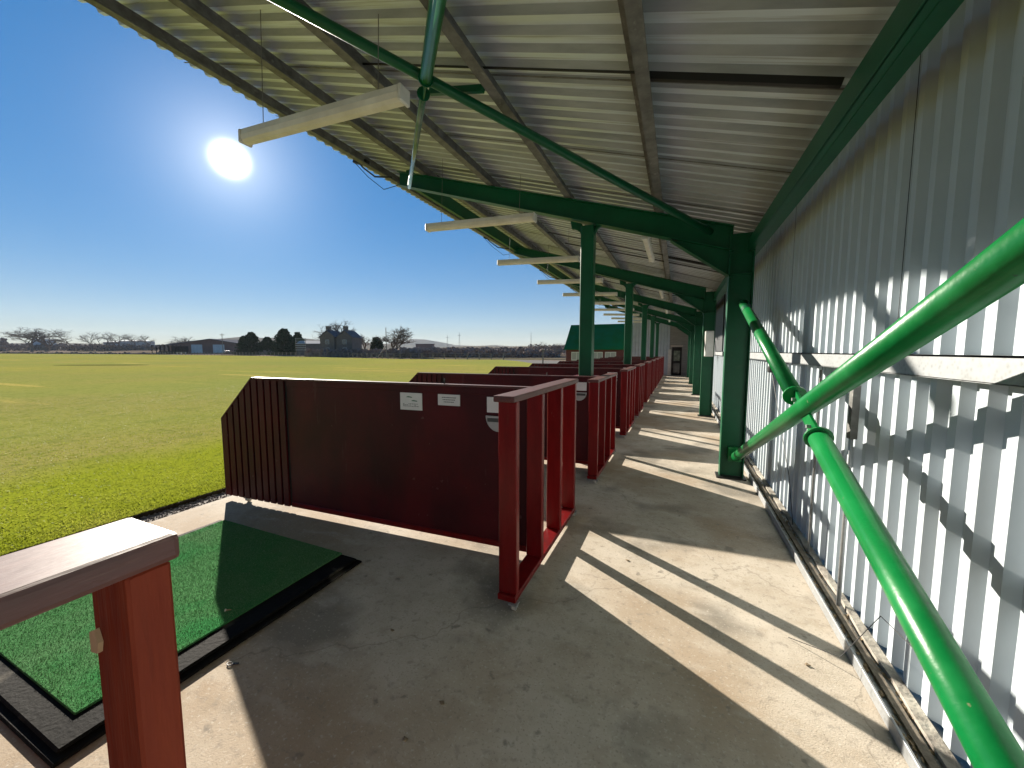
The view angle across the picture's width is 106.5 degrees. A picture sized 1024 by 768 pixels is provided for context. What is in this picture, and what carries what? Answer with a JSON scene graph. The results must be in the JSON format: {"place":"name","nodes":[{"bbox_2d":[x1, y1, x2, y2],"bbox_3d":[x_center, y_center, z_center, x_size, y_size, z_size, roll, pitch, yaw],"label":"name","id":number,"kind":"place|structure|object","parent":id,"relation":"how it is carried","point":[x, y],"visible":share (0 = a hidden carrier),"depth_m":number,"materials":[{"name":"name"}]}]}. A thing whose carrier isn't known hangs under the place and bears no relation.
{"place":"outdoors","nodes":[
{"label":"outdoors","id":0,"kind":"place"},
{"bbox_2d":[9,343,102,347],"bbox_3d":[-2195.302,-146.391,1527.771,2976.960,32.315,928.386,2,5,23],"label":"hill","id":1,"kind":"structure","parent":0,"point":[58,343],"depth_m":1279.03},
{"bbox_2d":[140,492,229,522],"bbox_3d":[-0.159,0.733,11.344,0.218,0.186,34.500,2,5,23],"label":"gravel strip","id":2,"kind":"object","parent":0,"point":[172,509],"depth_m":3.93,"materials":[{"name":"grey gravel"}]},
{"bbox_2d":[137,491,231,522],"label":"gravel stones","id":3,"kind":"object","parent":2,"relation":"on","point":[186,508],"visible":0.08,"depth_m":3.92,"materials":[{"name":"grey gravel"}]},
{"bbox_2d":[0,354,531,555],"bbox_3d":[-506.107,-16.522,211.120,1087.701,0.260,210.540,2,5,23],"label":"grass field","id":4,"kind":"structure","parent":0,"point":[25,379],"depth_m":9.85,"materials":[{"name":"green plant"}]},
{"bbox_2d":[0,351,160,354],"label":"hedge","id":5,"kind":"object","parent":4,"relation":"on","point":[41,352],"visible":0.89,"depth_m":202.95,"materials":[{"name":"green plant"}]},
{"bbox_2d":[2,488,225,555],"bbox_3d":[-0.274,0.625,11.384,0.017,0.054,34.500,2,5,23],"label":"turf edge","id":6,"kind":"object","parent":4,"relation":"on","point":[168,507],"depth_m":3.92,"materials":[{"name":"soil"}]},
{"bbox_2d":[160,352,328,356],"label":"wire fence","id":7,"kind":"object","parent":4,"relation":"on","point":[319,355],"visible":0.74,"depth_m":122.51,"materials":[{"name":"grey metal"}]},
{"bbox_2d":[295,338,305,356],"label":"slatted target","id":8,"kind":"object","parent":4,"relation":"on","point":[300,345],"visible":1,"depth_m":107.79,"materials":[{"name":"grey"}]},
{"bbox_2d":[332,353,514,359],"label":"wire fence","id":9,"kind":"object","parent":4,"relation":"on","point":[432,355],"visible":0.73,"depth_m":73.77,"materials":[{"name":"grey metal"}]},
{"bbox_2d":[564,324,632,360],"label":"green roofed shed","id":10,"kind":"structure","parent":4,"relation":"on","point":[608,340],"depth_m":34.31,"materials":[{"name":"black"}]},
{"bbox_2d":[571,352,578,359],"bbox_3d":[5.817,-2.507,34.427,0.950,0.770,0.050,2,5,23],"label":"window","id":11,"kind":"structure","parent":10,"relation":"in","point":[574,355],"depth_m":34.46,"materials":[{"name":"white glass"}]},
{"bbox_2d":[594,352,602,357],"bbox_3d":[7.515,-2.444,33.695,0.950,0.770,0.050,2,5,23],"label":"window","id":12,"kind":"structure","parent":10,"relation":"in","point":[596,354],"depth_m":33.62,"materials":[{"name":"white glass"}]},
{"bbox_2d":[605,352,615,357],"bbox_3d":[8.570,-2.405,33.239,0.950,0.770,0.050,2,5,23],"label":"window","id":13,"kind":"structure","parent":10,"relation":"in","point":[607,354],"depth_m":33.23,"materials":[{"name":"white glass"}]},
{"bbox_2d":[164,337,399,348],"bbox_3d":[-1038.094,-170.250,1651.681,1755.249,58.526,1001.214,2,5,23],"label":"hill","id":14,"kind":"structure","parent":0,"point":[367,346],"depth_m":1452.35,"materials":[{"name":"grey"}]},
{"bbox_2d":[0,349,565,360],"bbox_3d":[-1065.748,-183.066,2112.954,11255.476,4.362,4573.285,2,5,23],"label":"farmland","id":15,"kind":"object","parent":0,"point":[562,356],"visible":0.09,"depth_m":123.93,"materials":[{"name":"green plant"}]},
{"bbox_2d":[0,337,8,350],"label":"hedge","id":16,"kind":"object","parent":15,"relation":"on","point":[4,346],"visible":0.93,"depth_m":325.47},
{"bbox_2d":[0,328,62,350],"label":"bare tree","id":17,"kind":"object","parent":15,"relation":"on","point":[44,342],"visible":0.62,"depth_m":309.08,"materials":[{"name":"brown plant"}]},
{"bbox_2d":[0,327,69,351],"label":"bare tree","id":18,"kind":"object","parent":15,"relation":"on","point":[17,335],"visible":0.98,"depth_m":299.27,"materials":[{"name":"brown plant"}]},
{"bbox_2d":[33,338,55,350],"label":"farm shed","id":19,"kind":"structure","parent":15,"relation":"on","point":[37,343],"depth_m":349.49,"materials":[{"name":"grey"}]},
{"bbox_2d":[50,331,72,350],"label":"bare tree","id":20,"kind":"object","parent":15,"relation":"on","point":[64,340],"visible":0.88,"depth_m":316.54,"materials":[{"name":"brown plant"}]},
{"bbox_2d":[0,342,169,350],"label":"hedge","id":21,"kind":"object","parent":15,"relation":"on","point":[74,347],"visible":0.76,"depth_m":328.15,"materials":[{"name":"plant"}]},
{"bbox_2d":[78,331,100,350],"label":"bare tree","id":22,"kind":"object","parent":15,"relation":"on","point":[83,337],"visible":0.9,"depth_m":318.00,"materials":[{"name":"brown plant"}]},
{"bbox_2d":[91,333,126,350],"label":"bare tree","id":23,"kind":"object","parent":15,"relation":"on","point":[106,344],"visible":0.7,"depth_m":319.02,"materials":[{"name":"brown plant"}]},
{"bbox_2d":[92,333,128,349],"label":"bare tree","id":24,"kind":"object","parent":15,"relation":"on","point":[112,340],"visible":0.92,"depth_m":314.55,"materials":[{"name":"brown plant"}]},
{"bbox_2d":[121,334,141,345],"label":"bare tree","id":25,"kind":"object","parent":15,"relation":"on","point":[132,341],"visible":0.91,"depth_m":315.77,"materials":[{"name":"brown plant"}]},
{"bbox_2d":[120,340,154,345],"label":"farm shed","id":26,"kind":"structure","parent":15,"relation":"on","point":[136,341],"depth_m":329.44,"materials":[{"name":"grey metal"}]},
{"bbox_2d":[137,335,154,343],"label":"bare tree","id":27,"kind":"object","parent":15,"relation":"on","point":[143,339],"visible":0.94,"depth_m":317.92,"materials":[{"name":"brown plant"}]},
{"bbox_2d":[151,345,180,353],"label":"open shelter","id":28,"kind":"object","parent":15,"relation":"on","point":[168,351],"visible":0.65,"depth_m":181.51,"materials":[{"name":"black metal"}]},
{"bbox_2d":[168,336,195,342],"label":"bare tree","id":29,"kind":"object","parent":15,"relation":"on","point":[185,339],"visible":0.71,"depth_m":298.40,"materials":[{"name":"brown plant"}]},
{"bbox_2d":[166,339,268,353],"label":"barn","id":30,"kind":"structure","parent":15,"relation":"on","point":[207,345],"depth_m":184.78,"materials":[{"name":"metal"}]},
{"bbox_2d":[231,335,247,354],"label":"conifer tree","id":31,"kind":"object","parent":15,"relation":"on","point":[239,341],"visible":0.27,"depth_m":149.51,"materials":[{"name":"green plant"}]},
{"bbox_2d":[234,331,264,354],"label":"conifer tree","id":32,"kind":"object","parent":15,"relation":"on","point":[251,342],"visible":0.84,"depth_m":148.06,"materials":[{"name":"green plant"}]},
{"bbox_2d":[225,350,274,353],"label":"hedge","id":33,"kind":"object","parent":15,"relation":"on","point":[227,352],"visible":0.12,"depth_m":158.37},
{"bbox_2d":[253,337,273,353],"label":"conifer tree","id":34,"kind":"object","parent":15,"relation":"on","point":[265,343],"visible":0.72,"depth_m":148.41,"materials":[{"name":"green plant"}]},
{"bbox_2d":[267,328,292,354],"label":"conifer tree","id":35,"kind":"object","parent":15,"relation":"on","point":[282,336],"visible":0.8,"depth_m":132.45,"materials":[{"name":"green plant"}]},
{"bbox_2d":[284,332,303,354],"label":"conifer tree","id":36,"kind":"object","parent":15,"relation":"on","point":[292,349],"visible":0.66,"depth_m":132.20,"materials":[{"name":"green plant"}]},
{"bbox_2d":[296,341,319,354],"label":"stone outbuilding","id":37,"kind":"structure","parent":15,"relation":"on","point":[315,345],"depth_m":127.90,"materials":[{"name":"grey stone"}]},
{"bbox_2d":[312,320,355,339],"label":"bare tree","id":38,"kind":"object","parent":15,"relation":"on","point":[336,326],"visible":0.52,"depth_m":112.15,"materials":[{"name":"brown plant"}]},
{"bbox_2d":[319,326,362,356],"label":"farmhouse","id":39,"kind":"object","parent":15,"relation":"on","point":[345,338],"visible":0.81,"depth_m":105.87,"materials":[{"name":"stone"}]},
{"bbox_2d":[304,348,420,357],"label":"hedge","id":40,"kind":"object","parent":15,"relation":"on","point":[329,352],"visible":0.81,"depth_m":95.66,"materials":[{"name":"green plant"}]},
{"bbox_2d":[360,334,370,349],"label":"bare tree","id":41,"kind":"object","parent":15,"relation":"on","point":[361,335],"visible":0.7,"depth_m":120.98,"materials":[{"name":"brown plant"}]},
{"bbox_2d":[370,337,383,349],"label":"evergreen bush","id":42,"kind":"object","parent":15,"relation":"on","point":[376,343],"visible":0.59,"depth_m":96.96,"materials":[{"name":"green plant"}]},
{"bbox_2d":[378,327,386,357],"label":"utility pole","id":43,"kind":"object","parent":15,"relation":"on","point":[384,347],"visible":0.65,"depth_m":83.89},
{"bbox_2d":[373,327,414,356],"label":"bare tree","id":44,"kind":"object","parent":15,"relation":"on","point":[396,339],"visible":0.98,"depth_m":89.92,"materials":[{"name":"brown plant"}]},
{"bbox_2d":[416,344,434,348],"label":"brick building","id":45,"kind":"structure","parent":15,"relation":"on","point":[426,346],"depth_m":259.74,"materials":[{"name":"brown"}]},
{"bbox_2d":[399,346,563,349],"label":"hedge","id":46,"kind":"object","parent":15,"relation":"on","point":[451,348],"visible":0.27,"depth_m":192.72,"materials":[{"name":"plant"}]},
{"bbox_2d":[417,347,560,357],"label":"hedge","id":47,"kind":"object","parent":15,"relation":"on","point":[512,352],"visible":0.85,"depth_m":84.95,"materials":[{"name":"plant"}]},
{"bbox_2d":[528,344,565,354],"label":"hedge","id":48,"kind":"object","parent":15,"relation":"on","point":[555,347],"visible":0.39,"depth_m":105.44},
{"bbox_2d":[0,0,624,345],"label":"sky","id":49,"kind":"structure","parent":0,"point":[132,202],"materials":[{"name":"blue"}]},
{"bbox_2d":[387,339,500,347],"bbox_3d":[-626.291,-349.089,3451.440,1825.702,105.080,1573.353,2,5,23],"label":"blue hill","id":50,"kind":"structure","parent":0,"point":[424,341],"depth_m":3193.04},
{"bbox_2d":[0,375,969,767],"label":"concrete floor","id":51,"kind":"structure","parent":0,"point":[668,643],"depth_m":2.04,"materials":[{"name":"beige concrete"}]},
{"bbox_2d":[0,518,186,767],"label":"bay partition","id":52,"kind":"object","parent":51,"relation":"on","point":[120,570],"visible":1,"depth_m":0.53,"materials":[{"name":"red"}]},
{"bbox_2d":[0,520,361,767],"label":"golf mat","id":53,"kind":"object","parent":51,"relation":"on","point":[255,580],"visible":0.66,"depth_m":2.17,"materials":[{"name":"green carpet"}]},
{"bbox_2d":[226,661,238,665],"bbox_3d":[-1.429,1.430,1.953,0.062,0.007,0.026,0,5,4],"label":"metal clip","id":54,"kind":"object","parent":51,"relation":"on","point":[236,663],"visible":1,"depth_m":1.95,"materials":[{"name":"silver metal"}]},
{"bbox_2d":[221,377,577,610],"bbox_3d":[-1.319,0.598,3.682,3.597,1.374,1.560,2,5,23],"label":"bay partition","id":55,"kind":"object","parent":51,"relation":"on","point":[462,461],"visible":1,"depth_m":3.28,"materials":[{"name":"red wood"}]},
{"bbox_2d":[409,372,617,482],"bbox_3d":[-0.236,0.443,5.916,3.418,1.299,1.560,2,5,23],"label":"bay partition","id":56,"kind":"object","parent":51,"relation":"on","point":[595,419],"visible":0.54,"depth_m":5.27,"materials":[{"name":"red wood"}]},
{"bbox_2d":[78,0,1023,767],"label":"range shelter","id":57,"kind":"object","parent":51,"relation":"on","point":[818,204],"visible":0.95,"depth_m":2.50,"materials":[{"name":"green"}]},
{"bbox_2d":[238,10,409,147],"bbox_3d":[-1.527,-2.534,2.960,1.750,1.016,0.112,5,6,23],"label":"batten light","id":58,"kind":"object","parent":57,"relation":"hanging from","point":[378,100],"visible":1,"depth_m":2.91,"materials":[{"name":"white plastic"}]},
{"bbox_2d":[425,160,536,232],"bbox_3d":[-0.466,-2.744,5.401,1.750,1.016,0.112,5,6,23],"label":"batten light","id":59,"kind":"object","parent":57,"relation":"hanging from","point":[486,221],"visible":1,"depth_m":5.38,"materials":[{"name":"plastic"}]},
{"bbox_2d":[497,224,579,265],"bbox_3d":[0.527,-2.942,7.687,1.750,1.016,0.112,5,6,23],"label":"batten light","id":60,"kind":"object","parent":57,"relation":"hanging from","point":[559,259],"visible":0.98,"depth_m":7.68,"materials":[{"name":"plastic"}]},
{"bbox_2d":[537,245,602,284],"bbox_3d":[1.520,-3.139,9.973,1.750,1.016,0.112,5,6,23],"label":"batten light","id":61,"kind":"object","parent":57,"relation":"hanging from","point":[571,281],"visible":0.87,"depth_m":10.04,"materials":[{"name":"plastic"}]},
{"bbox_2d":[563,278,617,296],"bbox_3d":[2.514,-3.337,12.258,1.750,1.016,0.112,5,6,23],"label":"batten light","id":62,"kind":"object","parent":57,"relation":"hanging from","point":[609,293],"visible":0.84,"depth_m":12.13,"materials":[{"name":"plastic"}]},
{"bbox_2d":[595,299,624,304],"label":"batten light","id":63,"kind":"object","parent":57,"relation":"hanging from","point":[609,303],"visible":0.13,"depth_m":14.45,"materials":[{"name":"plastic"}]},
{"bbox_2d":[595,306,633,310],"bbox_3d":[4.500,-3.732,16.830,1.750,1.016,0.112,5,6,23],"label":"batten light","id":64,"kind":"object","parent":57,"relation":"hanging from","point":[609,309],"visible":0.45,"depth_m":16.89,"materials":[{"name":"plastic"}]},
{"bbox_2d":[603,300,639,315],"bbox_3d":[5.494,-3.929,19.116,1.750,1.016,0.112,5,6,23],"label":"batten light","id":65,"kind":"object","parent":57,"relation":"hanging from","point":[612,314],"visible":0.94,"depth_m":19.22,"materials":[{"name":"plastic"}]},
{"bbox_2d":[611,317,641,319],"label":"batten light","id":66,"kind":"object","parent":57,"relation":"hanging from","point":[624,318],"visible":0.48,"depth_m":21.50,"materials":[{"name":"plastic"}]},
{"bbox_2d":[641,235,654,262],"bbox_3d":[2.119,-2.254,5.906,0.096,0.420,1.505,2,5,23],"label":"walkway light","id":67,"kind":"object","parent":57,"relation":"attached to","point":[648,247],"visible":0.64,"depth_m":5.73,"materials":[{"name":"plastic"}]},
{"bbox_2d":[658,290,663,298],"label":"walkway light","id":68,"kind":"object","parent":57,"relation":"attached to","point":[661,294],"visible":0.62,"depth_m":10.38,"materials":[{"name":"plastic"}]},
{"bbox_2d":[704,331,713,356],"bbox_3d":[4.665,-0.952,9.040,0.180,0.600,0.212,2,5,23],"label":"fuse box","id":69,"kind":"object","parent":57,"relation":"attached to","point":[709,344],"visible":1,"depth_m":8.95,"materials":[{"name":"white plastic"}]},
{"bbox_2d":[705,332,713,355],"bbox_3d":[4.625,-0.944,8.948,0.160,0.560,0.011,2,5,23],"label":"box door","id":70,"kind":"structure","parent":69,"relation":"attached to","point":[709,335],"depth_m":8.95,"materials":[{"name":"white plastic"}]},
{"bbox_2d":[488,366,635,437],"bbox_3d":[0.872,0.234,8.326,3.346,1.299,1.560,2,5,23],"label":"bay partition","id":71,"kind":"object","parent":51,"relation":"on","point":[625,399],"visible":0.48,"depth_m":7.72,"materials":[{"name":"red wood"}]},
{"bbox_2d":[529,363,644,417],"bbox_3d":[1.802,0.051,10.443,3.346,1.299,1.560,2,5,23],"label":"bay partition","id":72,"kind":"object","parent":51,"relation":"on","point":[639,388],"visible":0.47,"depth_m":9.85,"materials":[{"name":"red wood"}]},
{"bbox_2d":[557,361,651,403],"bbox_3d":[2.857,-0.156,12.844,3.346,1.299,1.560,2,5,23],"label":"bay partition","id":73,"kind":"object","parent":51,"relation":"on","point":[647,378],"visible":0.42,"depth_m":12.29,"materials":[{"name":"red wood"}]},
{"bbox_2d":[576,360,655,394],"bbox_3d":[3.843,-0.350,15.089,3.346,1.299,1.560,2,5,23],"label":"bay partition","id":74,"kind":"object","parent":51,"relation":"on","point":[652,388],"visible":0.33,"depth_m":14.36,"materials":[{"name":"red wood"}]},
{"bbox_2d":[594,358,658,388],"bbox_3d":[4.846,-0.547,17.371,3.346,1.299,1.560,2,5,23],"label":"bay partition","id":75,"kind":"object","parent":51,"relation":"on","point":[656,370],"visible":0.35,"depth_m":16.82,"materials":[{"name":"red wood"}]},
{"bbox_2d":[605,358,660,383],"bbox_3d":[5.839,-0.745,19.656,3.346,1.299,1.560,2,5,23],"label":"bay partition","id":76,"kind":"object","parent":51,"relation":"on","point":[659,368],"visible":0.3,"depth_m":19.01,"materials":[{"name":"red wood"}]},
{"bbox_2d":[608,357,662,379],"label":"bay partition","id":77,"kind":"object","parent":51,"relation":"on","point":[647,357],"visible":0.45,"depth_m":21.35,"materials":[{"name":"red wood"}]},
{"bbox_2d":[615,356,663,377],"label":"bay partition","id":78,"kind":"object","parent":51,"relation":"on","point":[649,356],"visible":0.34,"depth_m":23.77,"materials":[{"name":"red wood"}]},
{"bbox_2d":[632,311,687,374],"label":"clubhouse","id":79,"kind":"structure","parent":51,"relation":"on","point":[673,347],"depth_m":25.36,"materials":[{"name":"white metal"}]},
{"bbox_2d":[671,347,681,374],"bbox_3d":[10.874,-1.503,25.245,0.590,1.850,0.060,2,5,23],"label":"door","id":80,"kind":"structure","parent":79,"relation":"in","point":[676,351],"depth_m":25.22,"materials":[{"name":"black"}]},
{"bbox_2d":[744,459,934,767],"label":"leaf litter","id":81,"kind":"object","parent":51,"relation":"on","point":[881,693],"visible":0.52,"depth_m":1.91,"materials":[{"name":"brown plant"}]},
{"bbox_2d":[440,345,562,348],"bbox_3d":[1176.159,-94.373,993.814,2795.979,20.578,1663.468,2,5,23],"label":"hill","id":82,"kind":"structure","parent":0,"point":[460,347],"depth_m":885.39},
{"bbox_2d":[500,359,558,362],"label":"gravel track","id":83,"kind":"structure","parent":0,"point":[534,361],"depth_m":57.15,"materials":[{"name":"grey gravel"}]},
{"bbox_2d":[542,349,565,362],"bbox_3d":[8.510,-2.917,42.601,11.031,1.880,0.127,3,6,27],"label":"wire fence","id":84,"kind":"object","parent":83,"relation":"on","point":[543,359],"visible":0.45,"depth_m":44.97,"materials":[{"name":"grey metal"}]}
]}

